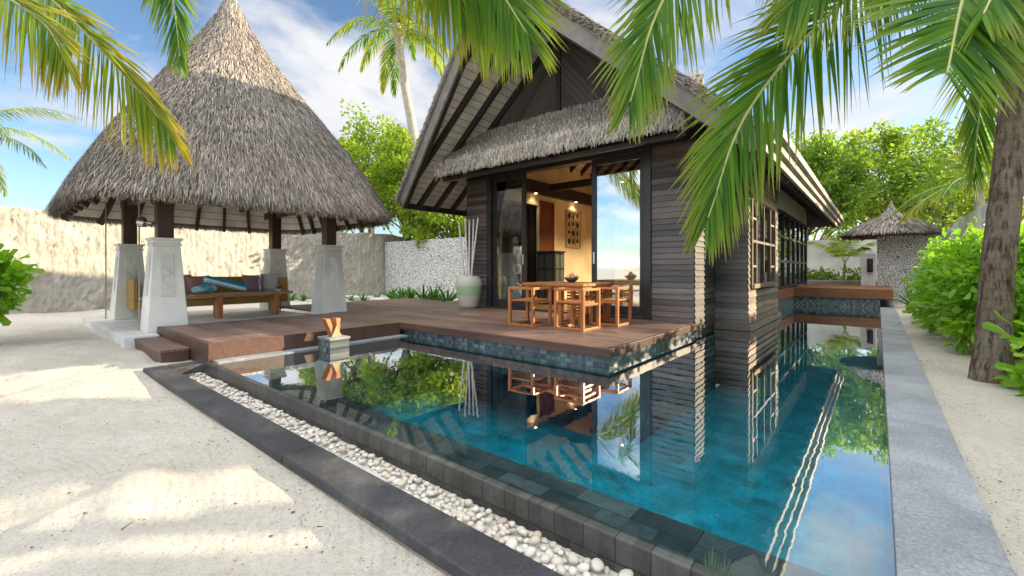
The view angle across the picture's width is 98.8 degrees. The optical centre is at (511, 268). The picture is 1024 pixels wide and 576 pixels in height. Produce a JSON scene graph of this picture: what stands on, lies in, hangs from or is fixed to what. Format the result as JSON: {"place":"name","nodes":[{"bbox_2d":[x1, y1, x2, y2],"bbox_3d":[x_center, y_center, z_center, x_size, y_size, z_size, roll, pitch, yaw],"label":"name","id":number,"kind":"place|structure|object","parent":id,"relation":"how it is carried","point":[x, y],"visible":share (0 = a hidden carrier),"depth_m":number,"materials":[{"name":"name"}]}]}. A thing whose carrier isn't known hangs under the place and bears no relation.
{"place":"outdoors","nodes":[
{"label":"outdoors","id":0,"kind":"place"},
{"bbox_2d":[191,284,217,292],"bbox_3d":[-5.936,0.376,8.488,0.246,0.176,0.427,0,0,24],"label":"pillow","id":1,"kind":"object","parent":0,"point":[205,288],"visible":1,"depth_m":8.39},
{"bbox_2d":[203,275,246,290],"bbox_3d":[-5.709,0.288,8.752,0.174,0.325,0.738,0,0,44],"label":"rolled towel","id":2,"kind":"object","parent":1,"relation":"on","point":[224,283],"visible":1,"depth_m":8.69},
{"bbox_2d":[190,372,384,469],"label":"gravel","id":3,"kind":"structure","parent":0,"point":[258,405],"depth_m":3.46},
{"bbox_2d":[195,376,617,575],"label":"gravel bed","id":4,"kind":"object","parent":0,"point":[365,467],"depth_m":2.42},
{"bbox_2d":[426,490,435,495],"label":"pebble","id":5,"kind":"object","parent":4,"relation":"on","point":[430,493],"visible":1,"depth_m":2.36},
{"bbox_2d":[456,511,466,517],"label":"pebble","id":6,"kind":"object","parent":4,"relation":"on","point":[460,514],"visible":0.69,"depth_m":2.18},
{"bbox_2d":[462,515,470,521],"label":"pebble","id":7,"kind":"object","parent":4,"relation":"on","point":[466,518],"visible":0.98,"depth_m":2.12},
{"bbox_2d":[464,499,472,505],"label":"pebble","id":8,"kind":"object","parent":4,"relation":"on","point":[468,502],"visible":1,"depth_m":2.26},
{"bbox_2d":[474,524,484,532],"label":"pebble","id":9,"kind":"object","parent":4,"relation":"on","point":[479,527],"visible":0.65,"depth_m":2.03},
{"bbox_2d":[496,517,507,524],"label":"pebble","id":10,"kind":"object","parent":4,"relation":"on","point":[503,520],"visible":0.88,"depth_m":2.12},
{"bbox_2d":[505,537,517,548],"bbox_3d":[-0.003,1.227,1.959,0.058,0.029,0.075,-7,11,8],"label":"pebble","id":11,"kind":"object","parent":4,"relation":"on","point":[511,542],"visible":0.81,"depth_m":1.95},
{"bbox_2d":[518,528,527,535],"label":"pebble","id":12,"kind":"object","parent":4,"relation":"on","point":[522,531],"visible":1,"depth_m":2.01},
{"bbox_2d":[524,546,536,557],"bbox_3d":[0.078,1.209,1.878,0.057,0.029,0.044,-15,15,-28],"label":"pebble","id":13,"kind":"object","parent":4,"relation":"on","point":[530,551],"visible":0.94,"depth_m":1.87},
{"bbox_2d":[528,536,540,545],"bbox_3d":[0.100,1.204,1.945,0.057,0.035,0.045,-16,-18,3],"label":"pebble","id":14,"kind":"object","parent":4,"relation":"on","point":[534,540],"visible":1,"depth_m":1.93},
{"bbox_2d":[532,531,541,537],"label":"pebble","id":15,"kind":"object","parent":4,"relation":"on","point":[537,533],"visible":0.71,"depth_m":1.99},
{"bbox_2d":[540,554,550,563],"bbox_3d":[0.142,1.228,1.859,0.052,0.032,0.041,-3,3,-41],"label":"pebble","id":16,"kind":"object","parent":4,"relation":"on","point":[545,558],"visible":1,"depth_m":1.85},
{"bbox_2d":[545,549,553,558],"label":"pebble","id":17,"kind":"object","parent":4,"relation":"on","point":[550,552],"visible":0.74,"depth_m":1.89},
{"bbox_2d":[551,556,563,567],"bbox_3d":[0.191,1.227,1.839,0.053,0.037,0.046,7,7,-11],"label":"pebble","id":18,"kind":"object","parent":4,"relation":"on","point":[556,560],"visible":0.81,"depth_m":1.83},
{"bbox_2d":[553,545,562,553],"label":"pebble","id":19,"kind":"object","parent":4,"relation":"on","point":[556,548],"visible":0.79,"depth_m":1.91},
{"bbox_2d":[556,564,565,575],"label":"pebble","id":20,"kind":"object","parent":4,"relation":"on","point":[561,569],"visible":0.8,"depth_m":1.75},
{"bbox_2d":[567,552,578,564],"bbox_3d":[0.253,1.209,1.835,0.044,0.030,0.054,-16,23,-23],"label":"pebble","id":21,"kind":"object","parent":4,"relation":"on","point":[573,558],"visible":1,"depth_m":1.82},
{"bbox_2d":[568,566,577,575],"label":"pebble","id":22,"kind":"object","parent":4,"relation":"on","point":[572,570],"visible":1,"depth_m":1.75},
{"bbox_2d":[576,562,590,573],"bbox_3d":[0.294,1.227,1.802,0.062,0.034,0.051,-15,-8,-2],"label":"pebble","id":23,"kind":"object","parent":4,"relation":"on","point":[582,567],"visible":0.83,"depth_m":1.79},
{"bbox_2d":[591,558,604,571],"bbox_3d":[0.349,1.205,1.787,0.058,0.029,0.074,14,6,19],"label":"pebble","id":24,"kind":"object","parent":4,"relation":"on","point":[597,564],"visible":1,"depth_m":1.77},
{"bbox_2d":[618,569,633,575],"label":"pebble","id":25,"kind":"object","parent":4,"relation":"on","point":[626,572],"visible":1,"depth_m":1.73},
{"bbox_2d":[0,295,1023,575],"bbox_3d":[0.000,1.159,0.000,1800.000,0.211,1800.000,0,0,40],"label":"sand","id":26,"kind":"structure","parent":0,"point":[72,435],"depth_m":2.46,"materials":[{"name":"sand"}]},
{"bbox_2d":[0,243,44,325],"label":"shrub","id":27,"kind":"object","parent":26,"relation":"on","point":[17,275],"visible":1,"depth_m":6.56,"materials":[{"name":"green plant"}]},
{"bbox_2d":[0,107,85,198],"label":"coconut palm","id":28,"kind":"object","parent":26,"relation":"on","point":[4,133],"visible":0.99,"depth_m":14.10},
{"bbox_2d":[0,0,202,174],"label":"coconut palm","id":29,"kind":"object","parent":26,"relation":"on","point":[53,53],"visible":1,"depth_m":4.25,"materials":[{"name":"green plant"}]},
{"bbox_2d":[134,336,189,362],"bbox_3d":[-4.845,1.100,6.019,1.650,0.200,0.305,0,0,40],"label":"deck step","id":30,"kind":"object","parent":26,"relation":"on","point":[159,349],"visible":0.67,"depth_m":5.60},
{"bbox_2d":[0,206,426,313],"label":"garden wall","id":31,"kind":"structure","parent":26,"relation":"on","point":[69,258],"depth_m":12.33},
{"bbox_2d":[43,0,393,348],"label":"gazebo","id":32,"kind":"object","parent":26,"relation":"on","point":[271,156],"visible":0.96,"depth_m":7.72,"materials":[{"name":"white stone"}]},
{"bbox_2d":[126,276,287,313],"bbox_3d":[-6.370,0.570,9.375,0.750,0.800,2.750,0,0,40],"label":"daybed","id":33,"kind":"object","parent":32,"relation":"on","point":[131,294],"visible":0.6,"depth_m":9.36,"materials":[{"name":"brown wood"}]},
{"bbox_2d":[183,274,190,293],"bbox_3d":[-6.819,0.320,9.000,0.160,0.440,0.440,-21,-13,38],"label":"cushion","id":34,"kind":"object","parent":33,"relation":"attached to","point":[186,286],"visible":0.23,"depth_m":9.03,"materials":[{"name":"beige fabric"}]},
{"bbox_2d":[186,276,209,293],"bbox_3d":[-6.590,0.330,9.213,0.150,0.400,0.420,-19,-8,24],"label":"cushion","id":35,"kind":"object","parent":33,"relation":"on","point":[193,281],"visible":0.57,"depth_m":9.11,"materials":[{"name":"brown fabric"}]},
{"bbox_2d":[242,275,263,291],"bbox_3d":[-5.904,0.330,10.021,0.430,0.420,0.150,0,-16,-42],"label":"cushion","id":36,"kind":"object","parent":33,"relation":"on","point":[251,282],"visible":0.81,"depth_m":9.96,"materials":[{"name":"fabric"}]},
{"bbox_2d":[260,273,279,290],"bbox_3d":[-5.687,0.310,10.296,0.420,0.440,0.150,0,-17,-22],"label":"cushion","id":37,"kind":"object","parent":33,"relation":"on","point":[270,282],"visible":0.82,"depth_m":10.25,"materials":[{"name":"grey fabric"}]},
{"bbox_2d":[188,291,292,318],"bbox_3d":[-5.506,0.725,9.013,0.400,0.490,1.800,0,0,40],"label":"coffee table","id":38,"kind":"object","parent":32,"relation":"on","point":[218,304],"visible":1,"depth_m":8.73,"materials":[{"name":"brown wood"}]},
{"bbox_2d":[157,382,450,575],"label":"kerb footing","id":39,"kind":"object","parent":26,"relation":"on","point":[395,540],"depth_m":2.10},
{"bbox_2d":[213,334,407,362],"bbox_3d":[-2.615,1.288,6.161,0.185,0.425,2.680,0,0,40],"label":"pool rim","id":40,"kind":"object","parent":26,"relation":"on","point":[291,351],"visible":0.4,"depth_m":5.72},
{"bbox_2d":[318,335,349,350],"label":"stone plinth","id":41,"kind":"structure","parent":40,"relation":"on","point":[328,343],"depth_m":5.91,"materials":[{"name":"stone"}]},
{"bbox_2d":[322,317,341,336],"bbox_3d":[-2.461,0.797,6.008,0.184,0.245,0.217,0,0,40],"label":"wooden stand","id":42,"kind":"object","parent":41,"relation":"on","point":[333,329],"visible":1,"depth_m":5.97,"materials":[{"name":"brown wood"}]},
{"bbox_2d":[143,361,562,575],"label":"dark kerb","id":43,"kind":"structure","parent":26,"relation":"on","point":[450,545],"depth_m":2.17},
{"bbox_2d":[345,295,388,299],"bbox_3d":[-4.585,1.100,15.274,4.400,0.200,0.400,0,0,40],"label":"bed edging","id":44,"kind":"object","parent":26,"relation":"on","point":[371,298],"visible":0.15,"depth_m":15.42,"materials":[{"name":"white stone"}]},
{"bbox_2d":[380,286,398,298],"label":"lily plant","id":45,"kind":"object","parent":44,"relation":"on","point":[389,293],"visible":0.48,"depth_m":14.49,"materials":[{"name":"green plant"}]},
{"bbox_2d":[387,286,412,298],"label":"lily plant","id":46,"kind":"object","parent":44,"relation":"on","point":[402,292],"visible":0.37,"depth_m":14.07,"materials":[{"name":"green plant"}]},
{"bbox_2d":[338,98,414,232],"bbox_3d":[-6.702,-3.361,21.053,5.576,9.129,5.649,0,0,40],"label":"broadleaf tree","id":47,"kind":"object","parent":26,"relation":"on","point":[357,149],"visible":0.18,"depth_m":20.59,"materials":[{"name":"green plant"}]},
{"bbox_2d":[325,0,450,236],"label":"coconut palm","id":48,"kind":"object","parent":26,"relation":"on","point":[397,50],"visible":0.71,"depth_m":24.70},
{"bbox_2d":[362,126,450,240],"bbox_3d":[-4.444,-2.495,19.404,4.639,7.430,4.691,0,0,-13],"label":"broadleaf tree","id":49,"kind":"object","parent":26,"relation":"on","point":[393,168],"visible":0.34,"depth_m":18.46,"materials":[{"name":"green plant"}]},
{"bbox_2d":[394,285,419,297],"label":"lily plant","id":50,"kind":"object","parent":26,"relation":"on","point":[409,294],"visible":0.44,"depth_m":13.50,"materials":[{"name":"green plant"}]},
{"bbox_2d":[407,285,437,298],"bbox_3d":[-2.641,0.729,13.433,1.040,0.642,1.056,0,0,1],"label":"lily plant","id":51,"kind":"object","parent":26,"relation":"on","point":[420,294],"visible":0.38,"depth_m":13.26,"materials":[{"name":"green plant"}]},
{"bbox_2d":[385,237,466,298],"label":"pebble wall","id":52,"kind":"structure","parent":26,"relation":"on","point":[432,263],"depth_m":17.29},
{"bbox_2d":[395,202,466,248],"bbox_3d":[-2.422,-1.589,18.459,4.364,5.622,4.305,0,0,40],"label":"broadleaf tree","id":53,"kind":"object","parent":26,"relation":"on","point":[421,231],"visible":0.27,"depth_m":17.51,"materials":[{"name":"green plant"}]},
{"bbox_2d":[420,283,450,299],"bbox_3d":[-2.259,0.728,12.905,0.989,0.643,1.208,0,0,-2],"label":"lily plant","id":54,"kind":"object","parent":26,"relation":"on","point":[436,291],"visible":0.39,"depth_m":12.78,"materials":[{"name":"green plant"}]},
{"bbox_2d":[427,285,457,301],"bbox_3d":[-1.812,0.694,12.405,1.516,0.713,1.353,0,0,40],"label":"lily plant","id":55,"kind":"object","parent":26,"relation":"on","point":[448,297],"visible":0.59,"depth_m":12.32,"materials":[{"name":"green plant"}]},
{"bbox_2d":[344,0,574,87],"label":"coconut palm","id":56,"kind":"object","parent":26,"relation":"on","point":[508,24],"visible":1,"depth_m":3.72,"materials":[{"name":"green plant"}]},
{"bbox_2d":[200,360,734,575],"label":"pool weir wall","id":57,"kind":"structure","parent":26,"relation":"on","point":[615,549],"depth_m":2.20,"materials":[{"name":"tile"}]},
{"bbox_2d":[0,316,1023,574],"bbox_3d":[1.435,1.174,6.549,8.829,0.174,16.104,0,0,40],"label":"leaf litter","id":58,"kind":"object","parent":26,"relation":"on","point":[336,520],"visible":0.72,"depth_m":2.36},
{"bbox_2d":[590,0,1023,383],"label":"coconut palm","id":59,"kind":"object","parent":26,"relation":"on","point":[976,32],"visible":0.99,"depth_m":3.48,"materials":[{"name":"green plant"}]},
{"bbox_2d":[807,267,824,279],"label":"bed shrub","id":60,"kind":"object","parent":26,"relation":"on","point":[809,274],"visible":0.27,"depth_m":18.43,"materials":[{"name":"green plant"}]},
{"bbox_2d":[811,266,840,279],"bbox_3d":[13.014,0.519,18.500,1.385,1.288,1.191,0,0,40],"label":"bed shrub","id":61,"kind":"object","parent":26,"relation":"on","point":[827,274],"visible":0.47,"depth_m":18.32,"materials":[{"name":"green plant"}]},
{"bbox_2d":[778,283,892,301],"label":"timber platform","id":62,"kind":"structure","parent":26,"relation":"on","point":[844,290],"depth_m":12.68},
{"bbox_2d":[861,254,875,285],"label":"lamp pier","id":63,"kind":"structure","parent":62,"relation":"on","point":[868,278],"depth_m":14.92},
{"bbox_2d":[867,259,872,271],"bbox_3d":[12.079,-0.125,14.810,0.160,0.450,0.175,0,0,40],"label":"wall lantern","id":64,"kind":"object","parent":63,"relation":"attached to","point":[869,265],"depth_m":14.79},
{"bbox_2d":[790,127,883,245],"bbox_3d":[14.173,-2.759,20.974,5.526,7.953,5.251,0,0,17],"label":"broadleaf tree","id":65,"kind":"object","parent":26,"relation":"on","point":[827,152],"visible":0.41,"depth_m":19.44,"materials":[{"name":"green plant"}]},
{"bbox_2d":[798,280,876,285],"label":"planter kerb","id":66,"kind":"structure","parent":26,"relation":"on","point":[832,281],"depth_m":17.42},
{"bbox_2d":[807,235,876,279],"bbox_3d":[13.149,-0.341,17.338,2.975,2.184,1.850,0,0,40],"label":"young palm","id":67,"kind":"object","parent":66,"relation":"in","point":[833,249],"visible":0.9,"depth_m":17.44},
{"bbox_2d":[807,239,876,280],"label":"rendered wall","id":68,"kind":"structure","parent":26,"relation":"on","point":[817,258],"depth_m":19.42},
{"bbox_2d":[833,266,860,280],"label":"bed shrub","id":69,"kind":"object","parent":26,"relation":"on","point":[852,277],"visible":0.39,"depth_m":17.60,"materials":[{"name":"green plant"}]},
{"bbox_2d":[811,117,960,237],"bbox_3d":[18.100,-3.073,21.973,6.754,8.571,5.340,0,0,40],"label":"broadleaf tree","id":70,"kind":"object","parent":26,"relation":"on","point":[894,136],"visible":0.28,"depth_m":21.20,"materials":[{"name":"green plant"}]},
{"bbox_2d":[837,200,951,302],"bbox_3d":[13.055,-0.635,15.157,3.127,3.571,3.148,0,0,40],"label":"round hut","id":71,"kind":"object","parent":26,"relation":"on","point":[900,246],"visible":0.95,"depth_m":14.47,"materials":[{"name":"stone"}]},
{"bbox_2d":[893,287,916,304],"bbox_3d":[11.116,0.775,12.299,1.108,0.651,1.105,0,0,20],"label":"lily plant","id":72,"kind":"object","parent":26,"relation":"on","point":[905,300],"visible":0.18,"depth_m":12.29,"materials":[{"name":"green plant"}]},
{"bbox_2d":[901,236,954,329],"bbox_3d":[8.225,0.406,7.902,1.832,2.004,2.149,0,0,40],"label":"shrub","id":73,"kind":"object","parent":26,"relation":"on","point":[930,248],"visible":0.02,"depth_m":8.24,"materials":[{"name":"green plant"}]},
{"bbox_2d":[904,239,965,321],"bbox_3d":[9.375,0.352,9.235,1.677,1.985,2.518,0,0,40],"label":"shrub","id":74,"kind":"object","parent":26,"relation":"on","point":[909,291],"depth_m":9.89,"materials":[{"name":"green plant"}]},
{"bbox_2d":[888,154,992,224],"bbox_3d":[13.296,-1.210,12.362,4.132,4.827,3.997,0,0,40],"label":"coconut palm","id":75,"kind":"object","parent":26,"relation":"on","point":[954,186],"visible":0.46,"depth_m":12.93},
{"bbox_2d":[863,115,1023,227],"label":"broadleaf tree","id":76,"kind":"object","parent":26,"relation":"on","point":[923,214],"visible":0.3,"depth_m":18.81,"materials":[{"name":"green plant"}]},
{"bbox_2d":[902,226,984,340],"bbox_3d":[7.229,0.304,6.821,1.748,1.964,2.073,0,0,40],"label":"shrub","id":77,"kind":"object","parent":26,"relation":"on","point":[925,274],"visible":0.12,"depth_m":7.09,"materials":[{"name":"green plant"}]},
{"bbox_2d":[880,300,1015,575],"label":"grey pool kerb","id":78,"kind":"structure","parent":26,"relation":"on","point":[942,524],"depth_m":2.11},
{"bbox_2d":[911,216,1023,358],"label":"shrub","id":79,"kind":"object","parent":26,"relation":"on","point":[959,269],"visible":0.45,"depth_m":5.76,"materials":[{"name":"green plant"}]},
{"bbox_2d":[947,203,987,238],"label":"side wall","id":80,"kind":"structure","parent":26,"relation":"on","point":[978,213],"depth_m":12.32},
{"bbox_2d":[926,122,1023,231],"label":"broadleaf tree","id":81,"kind":"object","parent":26,"relation":"on","point":[963,206],"visible":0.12,"depth_m":14.51,"materials":[{"name":"green plant"}]},
{"bbox_2d":[982,310,1023,394],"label":"shrub","id":82,"kind":"object","parent":26,"relation":"on","point":[1015,378],"visible":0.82,"depth_m":3.94,"materials":[{"name":"green plant"}]},
{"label":"deck joists","id":83,"kind":"structure","parent":26,"relation":"on","visible":0},
{"bbox_2d":[163,298,691,347],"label":"deck","id":84,"kind":"structure","parent":83,"relation":"on","point":[442,313],"depth_m":7.09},
{"bbox_2d":[157,322,696,361],"bbox_3d":[-1.233,1.010,6.059,8.395,0.260,2.395,0,0,2],"label":"deck edge","id":85,"kind":"object","parent":84,"relation":"attached to","point":[201,349],"visible":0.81,"depth_m":5.73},
{"bbox_2d":[456,276,481,308],"bbox_3d":[-0.977,0.519,9.951,0.600,0.719,0.600,0,0,40],"label":"ceramic pot","id":86,"kind":"object","parent":84,"relation":"on","point":[468,289],"visible":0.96,"depth_m":9.73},
{"bbox_2d":[458,222,464,275],"bbox_3d":[-1.141,-0.400,9.984,0.171,1.344,0.046,0,0,0],"label":"bamboo pole","id":87,"kind":"object","parent":86,"relation":"in","point":[461,249],"visible":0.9,"depth_m":9.97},
{"bbox_2d":[464,218,467,275],"bbox_3d":[-1.032,-0.450,10.029,0.129,1.443,0.047,0,0,2],"label":"bamboo pole","id":88,"kind":"object","parent":86,"relation":"in","point":[466,244],"visible":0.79,"depth_m":10.02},
{"bbox_2d":[468,219,469,275],"bbox_3d":[-0.969,-0.425,9.929,0.045,1.391,0.062,0,0,40],"label":"bamboo pole","id":89,"kind":"object","parent":86,"relation":"in","point":[469,251],"visible":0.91,"depth_m":9.91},
{"bbox_2d":[471,219,473,275],"bbox_3d":[-0.891,-0.425,9.925,0.083,1.391,0.044,0,0,-9],"label":"bamboo pole","id":90,"kind":"object","parent":86,"relation":"in","point":[472,241],"visible":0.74,"depth_m":9.91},
{"bbox_2d":[470,218,478,275],"bbox_3d":[-0.847,-0.435,9.827,0.223,1.416,0.048,0,0,14],"label":"bamboo pole","id":91,"kind":"object","parent":86,"relation":"in","point":[474,247],"visible":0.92,"depth_m":9.81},
{"bbox_2d":[404,329,610,366],"bbox_3d":[-0.343,1.192,6.111,3.750,0.415,0.050,0,0,40],"label":"deck tile band","id":92,"kind":"object","parent":84,"relation":"attached to","point":[557,355],"depth_m":5.73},
{"bbox_2d":[508,286,551,327],"bbox_3d":[0.286,0.579,6.920,0.495,0.600,0.495,0,0,40],"label":"chair","id":93,"kind":"object","parent":84,"relation":"on","point":[532,299],"visible":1,"depth_m":6.87,"materials":[{"name":"brown wood"}]},
{"bbox_2d":[522,281,613,326],"bbox_3d":[0.935,0.552,7.317,1.170,0.655,0.996,0,0,40],"label":"dining table","id":94,"kind":"object","parent":84,"relation":"on","point":[573,285],"visible":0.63,"depth_m":6.88,"materials":[{"name":"brown wood"}]},
{"bbox_2d":[564,277,578,281],"bbox_3d":[0.998,0.182,7.369,0.260,0.084,0.260,0,0,40],"label":"fruit bowl","id":95,"kind":"object","parent":94,"relation":"on","point":[568,279],"visible":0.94,"depth_m":7.28,"materials":[{"name":"ceramic"}]},
{"bbox_2d":[554,287,599,331],"bbox_3d":[0.963,0.579,6.467,0.495,0.600,0.495,0,0,40],"label":"chair","id":96,"kind":"object","parent":84,"relation":"on","point":[572,301],"visible":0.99,"depth_m":6.41,"materials":[{"name":"brown wood"}]},
{"bbox_2d":[574,290,610,319],"bbox_3d":[1.433,0.579,7.891,0.495,0.600,0.495,0,0,40],"label":"chair","id":97,"kind":"object","parent":84,"relation":"on","point":[587,307],"visible":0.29,"depth_m":7.92,"materials":[{"name":"brown wood"}]},
{"bbox_2d":[589,286,631,326],"bbox_3d":[1.572,0.579,6.995,0.495,0.600,0.495,0,0,40],"label":"chair","id":98,"kind":"object","parent":84,"relation":"on","point":[604,300],"visible":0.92,"depth_m":6.95,"materials":[{"name":"brown wood"}]},
{"bbox_2d":[611,331,693,365],"bbox_3d":[2.026,1.194,6.058,0.048,0.413,2.897,0,0,40],"label":"deck side tile band","id":99,"kind":"object","parent":84,"relation":"attached to","point":[632,354],"depth_m":5.72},
{"bbox_2d":[0,0,1023,376],"label":"sky","id":100,"kind":"structure","parent":0,"point":[295,34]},
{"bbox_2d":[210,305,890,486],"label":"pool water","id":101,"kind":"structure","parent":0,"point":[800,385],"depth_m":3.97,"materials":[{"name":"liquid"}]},
{"bbox_2d":[446,433,885,575],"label":"pool floor","id":102,"kind":"structure","parent":0,"point":[826,523],"depth_m":4.24,"materials":[{"name":"tile"}]},
{"bbox_2d":[405,436,827,575],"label":"pool ledge","id":103,"kind":"object","parent":102,"relation":"on","point":[725,554],"depth_m":2.09,"materials":[{"name":"tile"}]},
{"bbox_2d":[394,0,843,334],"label":"villa","id":104,"kind":"object","parent":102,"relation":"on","point":[512,164],"visible":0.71,"depth_m":8.93,"materials":[{"name":"wood"}]},
{"bbox_2d":[493,173,526,307],"bbox_3d":[-0.065,-0.610,9.747,0.938,2.910,0.066,0,0,40],"label":"sliding door","id":105,"kind":"structure","parent":104,"relation":"in","point":[502,186],"depth_m":9.88,"materials":[{"name":"brown wood"}]},
{"bbox_2d":[504,204,528,297],"bbox_3d":[-0.086,-0.475,11.591,0.190,2.450,1.500,0,0,40],"label":"window","id":106,"kind":"structure","parent":104,"relation":"in","point":[513,233],"depth_m":11.75,"materials":[{"name":"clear glass"}]},
{"bbox_2d":[513,246,520,297],"bbox_3d":[0.140,0.165,10.557,0.280,1.430,0.280,0,0,40],"label":"ornament stand","id":107,"kind":"object","parent":104,"relation":"on","point":[517,248],"visible":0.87,"depth_m":10.53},
{"bbox_2d":[542,203,552,250],"bbox_3d":[0.968,-0.460,12.158,0.018,2.680,0.560,0,0,40],"label":"interior door","id":108,"kind":"structure","parent":104,"relation":"in","point":[547,210],"depth_m":12.16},
{"bbox_2d":[535,251,565,303],"bbox_3d":[0.994,0.210,11.309,0.610,1.340,0.510,0,0,40],"label":"cabinet","id":109,"kind":"object","parent":104,"relation":"on","point":[550,265],"visible":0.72,"depth_m":11.14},
{"bbox_2d":[565,209,580,247],"bbox_3d":[1.844,-1.200,13.185,0.047,1.120,0.820,0,0,40],"label":"wall art","id":110,"kind":"object","parent":104,"relation":"attached to","point":[572,228],"depth_m":13.16,"materials":[{"name":"brown wood"}]},
{"bbox_2d":[597,222,614,294],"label":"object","id":111,"kind":"structure","parent":104,"relation":"in","point":[605,231],"depth_m":14.73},
{"bbox_2d":[592,152,643,316],"bbox_3d":[1.943,-0.610,8.074,1.068,2.910,0.066,0,0,40],"label":"sliding door","id":112,"kind":"structure","parent":104,"relation":"in","point":[623,310],"depth_m":7.98,"materials":[{"name":"black glass"}]},
{"bbox_2d":[750,193,776,288],"bbox_3d":[4.971,-0.495,8.692,0.130,1.690,2.360,0,0,40],"label":"window","id":113,"kind":"structure","parent":104,"relation":"in","point":[763,237],"depth_m":8.67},
{"bbox_2d":[778,208,806,288],"bbox_3d":[8.464,-0.550,13.448,0.090,2.210,8.390,0,0,40],"label":"window","id":114,"kind":"structure","parent":104,"relation":"in","point":[792,233],"depth_m":13.93,"materials":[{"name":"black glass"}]},
{"bbox_2d":[884,485,894,575],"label":"pool side wall","id":115,"kind":"structure","parent":102,"relation":"on","point":[890,568],"depth_m":2.49,"materials":[{"name":"tile"}]},
{"bbox_2d":[778,297,792,310],"bbox_3d":[7.205,1.105,11.751,0.024,0.569,4.280,0,0,40],"label":"side tile band","id":116,"kind":"object","parent":115,"relation":"attached to","point":[785,303],"depth_m":12.23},
{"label":"pool end wall","id":117,"kind":"structure","parent":0,"visible":0},
{"bbox_2d":[793,296,879,308],"bbox_3d":[9.361,1.105,12.759,2.050,0.569,0.030,0,0,40],"label":"tile band","id":118,"kind":"object","parent":117,"relation":"attached to","point":[840,302],"visible":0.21,"depth_m":12.70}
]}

